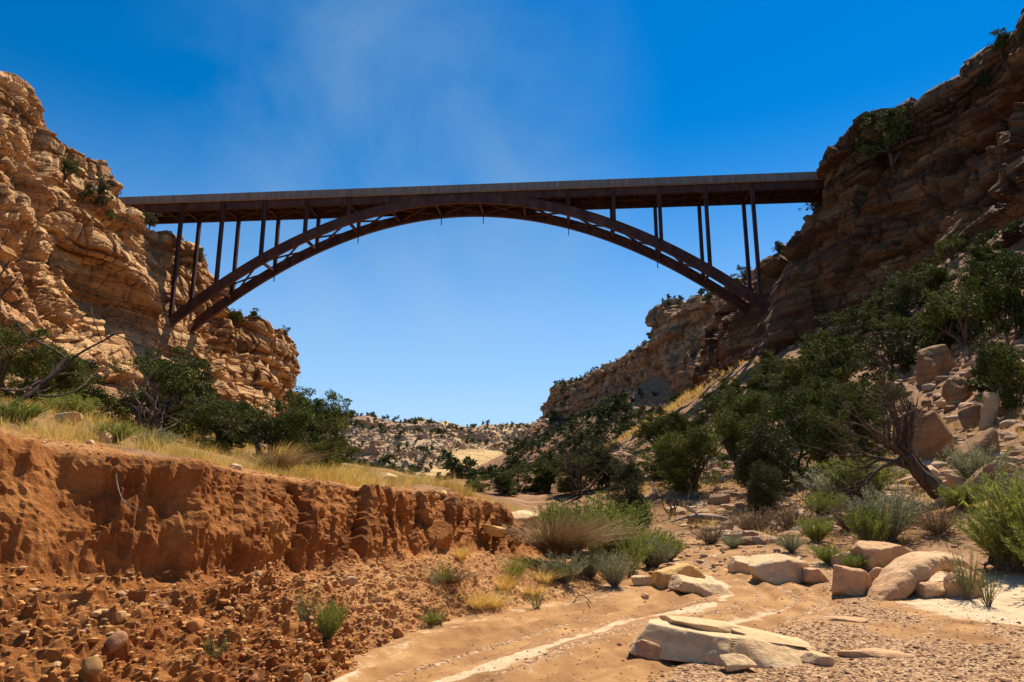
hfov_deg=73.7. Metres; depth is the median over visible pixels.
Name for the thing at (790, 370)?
juniper tree
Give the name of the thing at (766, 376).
juniper tree
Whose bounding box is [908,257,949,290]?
juniper tree
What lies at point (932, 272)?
juniper tree
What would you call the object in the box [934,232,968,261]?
juniper tree
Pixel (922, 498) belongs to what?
slope grass
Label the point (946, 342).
juniper tree
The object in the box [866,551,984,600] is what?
boulder
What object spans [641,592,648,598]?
boulder
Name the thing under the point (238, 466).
boulder
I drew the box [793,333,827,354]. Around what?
juniper tree
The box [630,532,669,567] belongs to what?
shrub
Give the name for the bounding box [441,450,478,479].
juniper tree
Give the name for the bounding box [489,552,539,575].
grass tuft
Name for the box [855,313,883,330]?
juniper tree
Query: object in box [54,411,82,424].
boulder
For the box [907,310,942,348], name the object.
juniper tree
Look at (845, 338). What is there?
juniper tree
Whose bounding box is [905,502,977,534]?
shrub
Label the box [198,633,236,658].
shrub
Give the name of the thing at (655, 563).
shrub
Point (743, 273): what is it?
juniper tree
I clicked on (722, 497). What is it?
scree
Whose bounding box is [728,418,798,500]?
juniper tree
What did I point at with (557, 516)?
shrub
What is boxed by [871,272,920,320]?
juniper tree
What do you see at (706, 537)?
shrub
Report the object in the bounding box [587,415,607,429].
juniper tree
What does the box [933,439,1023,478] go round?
shrub
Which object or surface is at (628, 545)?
shrub
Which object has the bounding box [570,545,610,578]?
shrub
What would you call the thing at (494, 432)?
hillside rubble
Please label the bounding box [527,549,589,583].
shrub
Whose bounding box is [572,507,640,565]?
shrub
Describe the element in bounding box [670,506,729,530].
fallen log
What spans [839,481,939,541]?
shrub
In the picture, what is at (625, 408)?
juniper tree
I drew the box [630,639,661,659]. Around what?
sandstone chunk
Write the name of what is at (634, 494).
juniper tree
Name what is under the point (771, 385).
juniper tree
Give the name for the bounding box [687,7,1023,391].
cliff
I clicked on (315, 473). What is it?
dry grass
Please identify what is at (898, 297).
juniper tree
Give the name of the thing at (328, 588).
boulder
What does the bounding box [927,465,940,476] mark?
boulder
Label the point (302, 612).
shrub
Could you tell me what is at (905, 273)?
juniper tree
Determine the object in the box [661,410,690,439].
juniper tree
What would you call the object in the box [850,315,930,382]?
juniper tree
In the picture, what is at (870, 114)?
juniper tree
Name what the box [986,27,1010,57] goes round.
juniper tree
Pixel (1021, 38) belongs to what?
juniper tree
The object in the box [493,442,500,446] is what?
slope rock
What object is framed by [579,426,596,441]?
juniper tree
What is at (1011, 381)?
juniper tree
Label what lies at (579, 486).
juniper tree
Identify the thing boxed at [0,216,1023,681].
ground
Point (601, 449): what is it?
juniper tree
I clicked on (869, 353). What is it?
juniper tree
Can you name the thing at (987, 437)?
leaning slab
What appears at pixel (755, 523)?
shrub
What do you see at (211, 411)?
juniper tree
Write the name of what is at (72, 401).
shrub
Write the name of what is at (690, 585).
boulder
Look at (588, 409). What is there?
juniper tree
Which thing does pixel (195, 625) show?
boulder
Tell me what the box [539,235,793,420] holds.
cliff
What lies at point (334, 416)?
juniper tree
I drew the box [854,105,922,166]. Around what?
juniper tree
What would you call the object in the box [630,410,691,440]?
juniper tree
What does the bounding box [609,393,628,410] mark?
juniper tree
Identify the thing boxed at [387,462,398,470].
juniper tree
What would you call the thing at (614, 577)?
shrub
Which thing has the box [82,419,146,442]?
shrub
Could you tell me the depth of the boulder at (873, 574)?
11.13 m
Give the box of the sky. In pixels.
[0,0,1023,426]
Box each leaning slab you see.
[912,410,953,460]
[949,427,1000,469]
[962,464,1001,497]
[979,392,1000,429]
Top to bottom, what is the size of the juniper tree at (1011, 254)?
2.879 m
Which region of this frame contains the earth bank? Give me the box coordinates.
[0,427,606,681]
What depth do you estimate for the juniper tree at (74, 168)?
104.75 m
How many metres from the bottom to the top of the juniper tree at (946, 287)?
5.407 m
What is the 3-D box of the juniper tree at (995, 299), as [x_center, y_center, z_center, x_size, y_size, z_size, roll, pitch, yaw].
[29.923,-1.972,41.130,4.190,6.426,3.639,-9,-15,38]
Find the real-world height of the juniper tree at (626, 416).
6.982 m
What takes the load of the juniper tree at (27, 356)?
on the ground at (408, 656)
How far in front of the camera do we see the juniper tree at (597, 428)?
185.00 m
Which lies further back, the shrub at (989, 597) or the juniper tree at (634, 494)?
the juniper tree at (634, 494)
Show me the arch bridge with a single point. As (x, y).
(530, 201)
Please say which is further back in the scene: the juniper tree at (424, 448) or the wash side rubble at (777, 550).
the juniper tree at (424, 448)
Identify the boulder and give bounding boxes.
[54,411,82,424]
[82,656,102,677]
[97,430,112,442]
[105,630,127,653]
[116,611,126,622]
[186,618,204,632]
[229,463,242,469]
[324,581,333,592]
[345,576,357,584]
[378,472,396,479]
[393,626,403,637]
[435,489,446,495]
[512,510,538,528]
[628,615,814,668]
[631,575,651,585]
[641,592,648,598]
[651,563,704,588]
[668,574,731,596]
[727,555,749,573]
[748,553,808,584]
[803,567,829,582]
[830,551,854,565]
[832,564,871,595]
[850,540,909,569]
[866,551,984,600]
[868,567,882,582]
[892,407,928,440]
[914,581,946,597]
[916,344,956,385]
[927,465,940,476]
[941,376,972,405]
[943,567,982,597]
[958,404,980,429]
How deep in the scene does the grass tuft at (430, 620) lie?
8.54 m
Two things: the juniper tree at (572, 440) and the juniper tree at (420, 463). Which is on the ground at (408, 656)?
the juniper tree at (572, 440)
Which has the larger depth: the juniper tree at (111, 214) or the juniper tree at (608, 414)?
the juniper tree at (608, 414)
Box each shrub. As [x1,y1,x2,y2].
[0,396,57,422]
[38,392,103,414]
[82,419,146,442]
[113,365,228,434]
[129,427,187,446]
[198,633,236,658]
[283,588,322,619]
[304,599,349,639]
[422,604,451,624]
[526,591,546,608]
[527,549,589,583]
[532,501,577,532]
[540,500,598,553]
[545,491,658,534]
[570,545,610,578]
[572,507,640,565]
[592,548,637,587]
[604,530,656,572]
[611,544,646,577]
[625,526,683,546]
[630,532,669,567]
[633,534,680,567]
[648,478,708,515]
[648,532,687,560]
[681,522,735,543]
[717,534,747,547]
[720,504,778,532]
[753,500,830,529]
[773,532,805,552]
[783,473,833,509]
[790,461,877,500]
[790,514,835,541]
[801,486,847,515]
[806,543,849,564]
[810,454,909,497]
[811,500,881,530]
[822,460,891,499]
[834,553,871,568]
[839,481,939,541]
[839,504,893,541]
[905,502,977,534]
[932,481,987,509]
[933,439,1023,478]
[936,545,985,600]
[945,504,1023,567]
[951,468,1023,560]
[954,467,1023,507]
[960,569,1003,606]
[1000,522,1023,561]
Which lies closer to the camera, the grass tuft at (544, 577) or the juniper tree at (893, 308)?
the grass tuft at (544, 577)
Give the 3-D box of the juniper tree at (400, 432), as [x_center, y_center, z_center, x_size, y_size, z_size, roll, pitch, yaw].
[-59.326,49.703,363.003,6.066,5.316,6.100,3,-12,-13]
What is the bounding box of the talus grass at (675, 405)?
[604,360,744,445]
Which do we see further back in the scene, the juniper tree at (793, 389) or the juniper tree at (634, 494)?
the juniper tree at (793, 389)
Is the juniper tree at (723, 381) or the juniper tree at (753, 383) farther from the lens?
the juniper tree at (723, 381)
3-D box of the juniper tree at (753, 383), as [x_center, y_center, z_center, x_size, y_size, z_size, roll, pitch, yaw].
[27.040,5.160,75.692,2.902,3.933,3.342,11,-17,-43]
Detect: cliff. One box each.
[0,71,300,433]
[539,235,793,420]
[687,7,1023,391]
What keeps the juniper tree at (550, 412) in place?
on the ground at (408, 656)
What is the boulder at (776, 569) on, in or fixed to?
on the ground at (408, 656)
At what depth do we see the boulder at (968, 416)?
28.05 m
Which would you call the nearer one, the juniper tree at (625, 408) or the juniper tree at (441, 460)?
the juniper tree at (625, 408)
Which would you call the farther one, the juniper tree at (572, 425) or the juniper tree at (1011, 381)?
the juniper tree at (572, 425)
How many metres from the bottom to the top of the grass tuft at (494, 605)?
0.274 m
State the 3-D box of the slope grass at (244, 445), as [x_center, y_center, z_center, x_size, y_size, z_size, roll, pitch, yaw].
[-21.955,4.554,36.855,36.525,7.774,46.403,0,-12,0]
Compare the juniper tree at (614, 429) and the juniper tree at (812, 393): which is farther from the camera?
the juniper tree at (614, 429)
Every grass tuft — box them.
[419,610,448,623]
[448,545,475,560]
[454,586,507,608]
[473,589,525,608]
[485,564,533,591]
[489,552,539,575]
[516,581,550,595]
[523,564,579,583]
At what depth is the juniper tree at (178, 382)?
15.35 m
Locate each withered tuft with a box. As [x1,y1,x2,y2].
[421,564,502,583]
[484,503,671,559]
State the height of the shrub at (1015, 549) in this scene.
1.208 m
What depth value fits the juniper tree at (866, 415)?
30.34 m
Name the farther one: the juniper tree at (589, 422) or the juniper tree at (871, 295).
the juniper tree at (589, 422)
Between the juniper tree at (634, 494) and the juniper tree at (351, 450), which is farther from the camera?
the juniper tree at (634, 494)
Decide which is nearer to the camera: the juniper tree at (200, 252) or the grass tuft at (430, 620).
the grass tuft at (430, 620)
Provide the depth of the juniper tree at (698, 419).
65.44 m
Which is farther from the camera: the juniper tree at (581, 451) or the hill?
the hill
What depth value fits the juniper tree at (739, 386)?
91.41 m
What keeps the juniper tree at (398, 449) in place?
on the hill
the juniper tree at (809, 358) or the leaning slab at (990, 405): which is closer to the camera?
the leaning slab at (990, 405)
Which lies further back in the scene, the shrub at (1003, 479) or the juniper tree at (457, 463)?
the juniper tree at (457, 463)
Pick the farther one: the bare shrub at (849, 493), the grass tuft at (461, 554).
the bare shrub at (849, 493)
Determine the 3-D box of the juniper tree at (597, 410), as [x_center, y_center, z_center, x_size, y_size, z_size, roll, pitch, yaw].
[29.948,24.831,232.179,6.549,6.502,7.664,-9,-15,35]
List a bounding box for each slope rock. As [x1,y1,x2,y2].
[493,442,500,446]
[705,462,715,469]
[953,434,965,443]
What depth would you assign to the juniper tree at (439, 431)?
387.65 m
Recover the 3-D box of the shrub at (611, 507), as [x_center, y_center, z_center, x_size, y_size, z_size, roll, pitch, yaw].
[2.314,4.582,17.414,2.829,1.600,2.479,-9,-15,37]
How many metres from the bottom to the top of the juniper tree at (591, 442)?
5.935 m
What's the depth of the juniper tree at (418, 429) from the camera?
372.76 m
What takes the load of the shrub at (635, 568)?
on the ground at (408, 656)
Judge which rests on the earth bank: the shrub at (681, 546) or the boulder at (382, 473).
the boulder at (382, 473)
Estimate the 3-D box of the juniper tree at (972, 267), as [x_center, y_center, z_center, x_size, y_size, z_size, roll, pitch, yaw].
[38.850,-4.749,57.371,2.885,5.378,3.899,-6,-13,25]
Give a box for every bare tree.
[0,162,179,407]
[280,356,328,452]
[792,340,953,511]
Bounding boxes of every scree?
[500,315,793,474]
[611,231,1023,544]
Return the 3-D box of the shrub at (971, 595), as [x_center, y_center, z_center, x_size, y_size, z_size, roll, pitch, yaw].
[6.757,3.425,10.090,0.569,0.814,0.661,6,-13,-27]
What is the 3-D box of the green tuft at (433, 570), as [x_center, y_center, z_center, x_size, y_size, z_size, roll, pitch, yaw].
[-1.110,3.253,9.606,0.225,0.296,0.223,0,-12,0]
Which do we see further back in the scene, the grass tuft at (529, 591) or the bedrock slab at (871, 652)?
the grass tuft at (529, 591)
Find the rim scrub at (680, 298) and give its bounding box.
[561,288,706,380]
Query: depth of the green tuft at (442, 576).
9.66 m
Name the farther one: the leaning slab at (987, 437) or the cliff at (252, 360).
the cliff at (252, 360)
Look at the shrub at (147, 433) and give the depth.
9.81 m
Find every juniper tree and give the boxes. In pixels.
[0,322,95,407]
[19,356,108,407]
[60,156,81,180]
[70,345,217,433]
[78,181,94,202]
[93,174,122,209]
[97,396,134,422]
[102,210,114,222]
[140,209,162,228]
[156,354,221,432]
[169,403,230,438]
[182,394,265,454]
[198,247,206,261]
[201,386,347,466]
[228,308,243,325]
[250,307,261,319]
[261,387,351,469]
[282,325,290,336]
[300,428,357,465]
[348,410,356,418]
[352,420,361,425]
[362,460,373,466]
[373,460,382,467]
[380,454,393,463]
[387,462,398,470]
[395,430,404,437]
[396,442,404,451]
[412,458,425,468]
[414,427,423,432]
[418,445,430,454]
[436,428,445,433]
[437,457,448,464]
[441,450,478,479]
[444,457,474,478]
[465,474,491,492]
[486,471,519,495]
[500,463,539,492]
[505,447,530,471]
[506,447,513,455]
[514,440,527,449]
[522,458,565,493]
[542,426,551,439]
[542,450,561,461]
[543,447,556,458]
[544,418,632,496]
[548,409,557,416]
[550,451,604,493]
[555,442,592,459]
[562,430,574,448]
[563,419,581,435]
[569,412,580,420]
[570,434,578,446]
[576,433,584,447]
[577,438,625,489]
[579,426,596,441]
[580,407,593,416]
[581,416,601,430]
[584,437,608,447]
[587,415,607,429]
[590,423,611,439]
[591,404,602,419]
[596,405,606,417]
[598,401,621,417]
[602,397,611,404]
[604,476,655,536]
[606,410,613,419]
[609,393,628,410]
[609,422,630,437]
[609,456,646,494]
[610,412,634,427]
[618,391,627,399]
[621,399,633,412]
[626,439,688,481]
[627,406,646,423]
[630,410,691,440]
[632,415,673,447]
[641,409,649,420]
[642,423,731,492]
[654,405,672,420]
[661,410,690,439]
[683,405,712,438]
[693,386,737,421]
[700,290,714,305]
[706,387,762,412]
[706,405,767,469]
[708,411,742,437]
[715,386,777,447]
[716,375,744,395]
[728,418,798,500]
[730,273,742,283]
[730,378,743,393]
[735,389,859,481]
[736,265,751,280]
[741,370,761,394]
[742,459,787,523]
[748,357,786,379]
[752,374,778,402]
[753,372,783,388]
[755,349,779,367]
[758,375,801,409]
[760,358,796,383]
[772,240,786,252]
[774,385,816,439]
[777,353,849,389]
[787,348,851,392]
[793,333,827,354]
[798,202,821,212]
[798,346,823,359]
[799,340,880,392]
[799,376,878,417]
[802,328,838,344]
[806,334,874,368]
[814,308,872,348]
[815,379,898,460]
[829,305,877,335]
[829,328,859,348]
[850,286,889,309]
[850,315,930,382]
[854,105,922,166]
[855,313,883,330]
[857,110,876,126]
[857,345,876,363]
[857,372,908,425]
[859,295,886,316]
[864,295,921,325]
[869,310,921,341]
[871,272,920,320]
[880,265,930,292]
[885,284,920,305]
[890,271,920,281]
[901,271,941,308]
[904,317,962,356]
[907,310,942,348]
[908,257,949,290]
[912,264,959,288]
[917,275,1004,348]
[919,291,985,344]
[923,260,953,287]
[930,281,966,307]
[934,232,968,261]
[955,255,995,299]
[961,330,1020,396]
[963,229,1004,278]
[968,255,1023,345]
[970,341,1023,412]
[976,69,991,89]
[979,250,1010,280]
[980,253,1023,299]
[981,248,1017,273]
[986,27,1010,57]
[1001,219,1022,233]
[1010,26,1023,42]
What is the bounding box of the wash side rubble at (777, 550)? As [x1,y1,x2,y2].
[579,453,1023,574]
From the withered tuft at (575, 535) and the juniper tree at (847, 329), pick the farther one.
the juniper tree at (847, 329)
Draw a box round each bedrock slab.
[816,616,867,622]
[837,648,913,657]
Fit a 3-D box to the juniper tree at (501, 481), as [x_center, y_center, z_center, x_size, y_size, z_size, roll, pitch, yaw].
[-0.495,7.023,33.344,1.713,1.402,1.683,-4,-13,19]
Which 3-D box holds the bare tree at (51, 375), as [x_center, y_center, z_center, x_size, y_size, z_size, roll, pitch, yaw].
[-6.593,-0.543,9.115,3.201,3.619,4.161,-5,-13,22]
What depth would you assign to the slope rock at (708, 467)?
41.26 m
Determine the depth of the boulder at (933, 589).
10.28 m
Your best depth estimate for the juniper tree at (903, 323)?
59.98 m
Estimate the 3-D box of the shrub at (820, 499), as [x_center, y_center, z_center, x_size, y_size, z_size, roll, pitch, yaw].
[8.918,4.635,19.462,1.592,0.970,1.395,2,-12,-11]
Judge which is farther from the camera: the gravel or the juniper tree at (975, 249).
the juniper tree at (975, 249)
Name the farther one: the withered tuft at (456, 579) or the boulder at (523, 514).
the boulder at (523, 514)
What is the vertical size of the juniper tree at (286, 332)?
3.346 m
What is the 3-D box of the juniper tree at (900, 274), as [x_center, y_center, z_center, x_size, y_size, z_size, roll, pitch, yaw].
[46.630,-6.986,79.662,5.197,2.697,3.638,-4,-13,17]
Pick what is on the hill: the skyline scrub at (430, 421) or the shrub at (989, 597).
the skyline scrub at (430, 421)
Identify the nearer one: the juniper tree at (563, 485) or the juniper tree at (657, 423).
the juniper tree at (563, 485)
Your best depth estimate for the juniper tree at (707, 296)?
187.37 m
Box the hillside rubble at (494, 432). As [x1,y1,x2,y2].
[346,383,583,475]
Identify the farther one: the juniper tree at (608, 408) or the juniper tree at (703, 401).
the juniper tree at (608, 408)
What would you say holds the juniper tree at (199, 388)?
on the ground at (408, 656)
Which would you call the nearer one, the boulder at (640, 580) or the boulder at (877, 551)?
the boulder at (640, 580)
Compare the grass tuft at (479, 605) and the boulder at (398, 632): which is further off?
the grass tuft at (479, 605)
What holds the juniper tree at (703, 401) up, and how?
on the ground at (408, 656)
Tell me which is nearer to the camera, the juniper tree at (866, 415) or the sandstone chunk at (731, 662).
the sandstone chunk at (731, 662)
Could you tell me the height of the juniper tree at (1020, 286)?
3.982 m
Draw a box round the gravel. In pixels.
[397,550,1023,681]
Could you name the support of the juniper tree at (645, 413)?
on the ground at (408, 656)
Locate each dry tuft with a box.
[231,443,332,472]
[270,442,317,456]
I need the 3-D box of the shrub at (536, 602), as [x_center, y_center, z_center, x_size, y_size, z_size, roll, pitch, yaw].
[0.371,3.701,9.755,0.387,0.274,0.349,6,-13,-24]
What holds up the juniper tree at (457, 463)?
on the ground at (408, 656)
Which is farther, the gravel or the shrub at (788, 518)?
the shrub at (788, 518)
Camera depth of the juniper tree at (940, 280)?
67.96 m
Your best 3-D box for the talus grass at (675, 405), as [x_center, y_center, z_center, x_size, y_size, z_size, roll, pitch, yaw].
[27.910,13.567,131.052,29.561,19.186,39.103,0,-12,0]
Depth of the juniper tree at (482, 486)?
33.77 m
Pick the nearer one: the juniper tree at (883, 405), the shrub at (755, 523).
the shrub at (755, 523)
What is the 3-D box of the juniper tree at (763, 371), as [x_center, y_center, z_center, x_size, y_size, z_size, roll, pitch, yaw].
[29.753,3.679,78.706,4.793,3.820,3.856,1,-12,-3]
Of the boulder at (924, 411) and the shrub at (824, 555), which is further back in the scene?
the boulder at (924, 411)
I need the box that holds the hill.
[325,415,534,475]
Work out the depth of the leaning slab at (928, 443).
23.24 m
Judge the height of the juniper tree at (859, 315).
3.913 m
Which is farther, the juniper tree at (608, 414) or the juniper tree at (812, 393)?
the juniper tree at (608, 414)
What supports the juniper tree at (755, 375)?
on the ground at (408, 656)
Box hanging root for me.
[115,473,141,510]
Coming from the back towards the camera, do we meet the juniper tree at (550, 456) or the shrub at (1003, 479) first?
the juniper tree at (550, 456)
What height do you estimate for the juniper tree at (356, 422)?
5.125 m
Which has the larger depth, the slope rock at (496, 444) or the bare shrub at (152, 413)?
the slope rock at (496, 444)
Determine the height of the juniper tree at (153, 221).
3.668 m
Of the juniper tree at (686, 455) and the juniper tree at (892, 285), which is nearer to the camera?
the juniper tree at (686, 455)
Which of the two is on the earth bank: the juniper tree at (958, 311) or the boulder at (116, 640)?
the boulder at (116, 640)
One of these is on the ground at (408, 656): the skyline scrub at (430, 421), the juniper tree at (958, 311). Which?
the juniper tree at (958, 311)
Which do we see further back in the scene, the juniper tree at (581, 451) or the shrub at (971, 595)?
the juniper tree at (581, 451)
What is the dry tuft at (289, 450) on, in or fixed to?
on the ground at (408, 656)
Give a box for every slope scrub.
[1,386,386,468]
[435,366,681,480]
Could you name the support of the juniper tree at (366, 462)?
on the ground at (408, 656)
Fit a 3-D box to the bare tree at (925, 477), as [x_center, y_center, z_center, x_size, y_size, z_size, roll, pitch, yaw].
[9.537,2.109,17.917,4.290,5.221,3.596,0,-12,0]
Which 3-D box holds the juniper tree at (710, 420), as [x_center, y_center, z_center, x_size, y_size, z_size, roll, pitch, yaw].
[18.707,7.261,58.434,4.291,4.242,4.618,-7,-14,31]
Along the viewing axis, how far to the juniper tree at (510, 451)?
275.26 m
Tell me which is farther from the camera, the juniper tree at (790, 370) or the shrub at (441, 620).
the juniper tree at (790, 370)
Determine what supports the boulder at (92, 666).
on the earth bank
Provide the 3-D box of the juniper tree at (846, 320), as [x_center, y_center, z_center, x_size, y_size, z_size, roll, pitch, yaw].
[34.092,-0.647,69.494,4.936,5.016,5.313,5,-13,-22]
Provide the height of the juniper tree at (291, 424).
2.168 m
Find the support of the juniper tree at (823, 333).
on the ground at (408, 656)
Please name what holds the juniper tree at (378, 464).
on the ground at (408, 656)
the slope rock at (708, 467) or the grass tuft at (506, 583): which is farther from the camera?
the slope rock at (708, 467)
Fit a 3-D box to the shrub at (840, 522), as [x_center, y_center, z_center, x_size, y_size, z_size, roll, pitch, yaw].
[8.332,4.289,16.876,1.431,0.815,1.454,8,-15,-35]
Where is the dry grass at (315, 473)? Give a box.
[0,394,542,530]
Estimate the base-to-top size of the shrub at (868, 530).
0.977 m
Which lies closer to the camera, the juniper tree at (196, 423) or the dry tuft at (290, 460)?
the dry tuft at (290, 460)
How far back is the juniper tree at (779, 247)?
128.90 m
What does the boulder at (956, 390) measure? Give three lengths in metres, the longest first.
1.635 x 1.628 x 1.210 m
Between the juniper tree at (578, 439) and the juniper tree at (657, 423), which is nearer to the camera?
the juniper tree at (657, 423)
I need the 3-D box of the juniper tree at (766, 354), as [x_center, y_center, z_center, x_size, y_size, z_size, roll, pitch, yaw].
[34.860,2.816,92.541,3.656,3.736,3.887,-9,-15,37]
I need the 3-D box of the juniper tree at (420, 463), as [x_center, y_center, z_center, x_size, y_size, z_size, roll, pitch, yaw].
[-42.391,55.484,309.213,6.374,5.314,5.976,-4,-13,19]
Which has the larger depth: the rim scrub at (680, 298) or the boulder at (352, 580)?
the rim scrub at (680, 298)
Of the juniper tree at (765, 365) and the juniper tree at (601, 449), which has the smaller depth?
the juniper tree at (601, 449)
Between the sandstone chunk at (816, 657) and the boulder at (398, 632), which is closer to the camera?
the sandstone chunk at (816, 657)
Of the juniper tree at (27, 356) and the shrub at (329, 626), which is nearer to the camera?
the shrub at (329, 626)
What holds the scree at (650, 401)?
on the ground at (408, 656)
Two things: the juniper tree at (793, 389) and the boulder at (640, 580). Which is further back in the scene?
the juniper tree at (793, 389)
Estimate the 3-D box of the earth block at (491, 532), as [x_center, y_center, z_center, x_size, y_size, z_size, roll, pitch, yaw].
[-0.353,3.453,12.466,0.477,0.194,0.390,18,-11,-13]
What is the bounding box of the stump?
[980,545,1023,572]
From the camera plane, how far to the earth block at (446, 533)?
10.69 m
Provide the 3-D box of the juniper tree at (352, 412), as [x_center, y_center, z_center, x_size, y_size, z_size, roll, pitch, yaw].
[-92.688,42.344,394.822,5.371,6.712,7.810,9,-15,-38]
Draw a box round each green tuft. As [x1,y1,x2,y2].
[426,561,439,583]
[436,561,454,580]
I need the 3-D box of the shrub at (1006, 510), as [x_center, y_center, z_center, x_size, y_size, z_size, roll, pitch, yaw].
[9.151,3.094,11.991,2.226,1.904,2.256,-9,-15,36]
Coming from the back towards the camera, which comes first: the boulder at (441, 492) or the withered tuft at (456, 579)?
the boulder at (441, 492)
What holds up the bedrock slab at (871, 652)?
on the ground at (408, 656)
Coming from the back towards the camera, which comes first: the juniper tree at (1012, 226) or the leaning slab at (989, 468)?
the juniper tree at (1012, 226)
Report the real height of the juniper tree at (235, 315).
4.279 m
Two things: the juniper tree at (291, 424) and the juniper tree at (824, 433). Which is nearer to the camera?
the juniper tree at (291, 424)
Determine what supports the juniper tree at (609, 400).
on the ground at (408, 656)
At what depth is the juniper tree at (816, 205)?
135.06 m
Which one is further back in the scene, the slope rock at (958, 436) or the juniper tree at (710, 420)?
the juniper tree at (710, 420)
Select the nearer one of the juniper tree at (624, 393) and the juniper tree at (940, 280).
the juniper tree at (940, 280)
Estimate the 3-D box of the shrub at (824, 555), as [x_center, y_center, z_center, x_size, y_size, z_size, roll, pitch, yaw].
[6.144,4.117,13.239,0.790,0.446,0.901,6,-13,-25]
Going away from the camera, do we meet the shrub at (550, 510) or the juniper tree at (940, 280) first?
the shrub at (550, 510)
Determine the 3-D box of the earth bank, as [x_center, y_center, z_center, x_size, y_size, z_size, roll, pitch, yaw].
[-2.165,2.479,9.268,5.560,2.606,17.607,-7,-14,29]
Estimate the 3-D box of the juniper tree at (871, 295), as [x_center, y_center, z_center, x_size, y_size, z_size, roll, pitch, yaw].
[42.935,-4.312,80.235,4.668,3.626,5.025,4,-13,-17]
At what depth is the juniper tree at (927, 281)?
66.44 m
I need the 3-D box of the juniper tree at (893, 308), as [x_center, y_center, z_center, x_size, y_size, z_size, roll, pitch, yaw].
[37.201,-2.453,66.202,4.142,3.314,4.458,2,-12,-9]
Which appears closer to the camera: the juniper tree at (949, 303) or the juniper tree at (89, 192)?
the juniper tree at (949, 303)
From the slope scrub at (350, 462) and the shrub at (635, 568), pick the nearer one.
the shrub at (635, 568)
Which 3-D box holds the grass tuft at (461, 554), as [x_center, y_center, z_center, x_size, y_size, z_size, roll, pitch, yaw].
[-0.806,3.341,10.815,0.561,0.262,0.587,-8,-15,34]
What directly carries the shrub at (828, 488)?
on the ground at (408, 656)
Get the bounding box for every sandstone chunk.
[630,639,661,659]
[719,653,756,671]
[800,651,833,665]
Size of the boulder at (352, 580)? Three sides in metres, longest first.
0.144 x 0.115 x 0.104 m
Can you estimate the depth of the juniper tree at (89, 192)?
109.44 m
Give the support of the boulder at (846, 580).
on the ground at (408, 656)
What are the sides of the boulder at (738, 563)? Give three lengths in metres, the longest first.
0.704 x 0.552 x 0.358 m
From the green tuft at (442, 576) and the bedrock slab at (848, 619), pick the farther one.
the green tuft at (442, 576)
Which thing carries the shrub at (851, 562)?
on the ground at (408, 656)
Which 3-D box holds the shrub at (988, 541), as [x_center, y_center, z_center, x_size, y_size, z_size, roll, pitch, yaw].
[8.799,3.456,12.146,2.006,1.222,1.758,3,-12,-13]
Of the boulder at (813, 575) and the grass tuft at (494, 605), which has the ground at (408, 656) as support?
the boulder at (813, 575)
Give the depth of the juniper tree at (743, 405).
45.82 m
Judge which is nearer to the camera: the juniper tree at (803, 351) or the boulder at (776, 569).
the boulder at (776, 569)
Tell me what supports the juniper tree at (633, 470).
on the ground at (408, 656)
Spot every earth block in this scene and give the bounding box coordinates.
[422,520,452,550]
[481,524,505,536]
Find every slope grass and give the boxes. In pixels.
[106,414,455,481]
[593,407,1023,548]
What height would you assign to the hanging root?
0.291 m
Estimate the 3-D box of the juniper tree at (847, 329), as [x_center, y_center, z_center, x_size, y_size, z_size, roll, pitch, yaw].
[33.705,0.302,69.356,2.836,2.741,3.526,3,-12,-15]
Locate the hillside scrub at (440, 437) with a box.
[319,379,568,472]
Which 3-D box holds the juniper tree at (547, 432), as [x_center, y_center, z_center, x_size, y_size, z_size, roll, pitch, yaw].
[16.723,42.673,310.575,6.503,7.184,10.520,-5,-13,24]
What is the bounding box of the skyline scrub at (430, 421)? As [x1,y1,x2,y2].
[344,412,538,428]
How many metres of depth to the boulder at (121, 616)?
4.91 m
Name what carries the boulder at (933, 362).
on the ground at (408, 656)
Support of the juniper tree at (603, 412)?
on the ground at (408, 656)
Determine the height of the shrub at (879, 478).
1.539 m
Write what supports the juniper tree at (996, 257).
on the ground at (408, 656)
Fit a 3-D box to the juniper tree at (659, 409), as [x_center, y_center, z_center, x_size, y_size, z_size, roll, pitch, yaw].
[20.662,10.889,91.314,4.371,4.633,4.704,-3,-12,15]
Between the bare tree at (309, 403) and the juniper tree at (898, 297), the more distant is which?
the juniper tree at (898, 297)
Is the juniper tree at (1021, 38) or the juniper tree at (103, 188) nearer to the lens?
the juniper tree at (1021, 38)
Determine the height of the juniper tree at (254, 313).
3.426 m
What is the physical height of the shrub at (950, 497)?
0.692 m
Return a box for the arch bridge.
[118,172,823,331]
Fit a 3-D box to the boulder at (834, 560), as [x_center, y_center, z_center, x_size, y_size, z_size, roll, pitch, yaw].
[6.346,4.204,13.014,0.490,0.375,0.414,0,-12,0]
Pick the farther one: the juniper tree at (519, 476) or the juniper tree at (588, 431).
the juniper tree at (588, 431)
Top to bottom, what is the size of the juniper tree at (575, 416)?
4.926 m
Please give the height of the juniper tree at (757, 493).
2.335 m
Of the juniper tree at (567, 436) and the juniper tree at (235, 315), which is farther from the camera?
the juniper tree at (567, 436)
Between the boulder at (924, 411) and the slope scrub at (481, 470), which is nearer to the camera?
the boulder at (924, 411)
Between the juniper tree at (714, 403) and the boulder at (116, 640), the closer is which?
the boulder at (116, 640)
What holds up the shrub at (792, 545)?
on the ground at (408, 656)
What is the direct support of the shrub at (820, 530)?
on the ground at (408, 656)

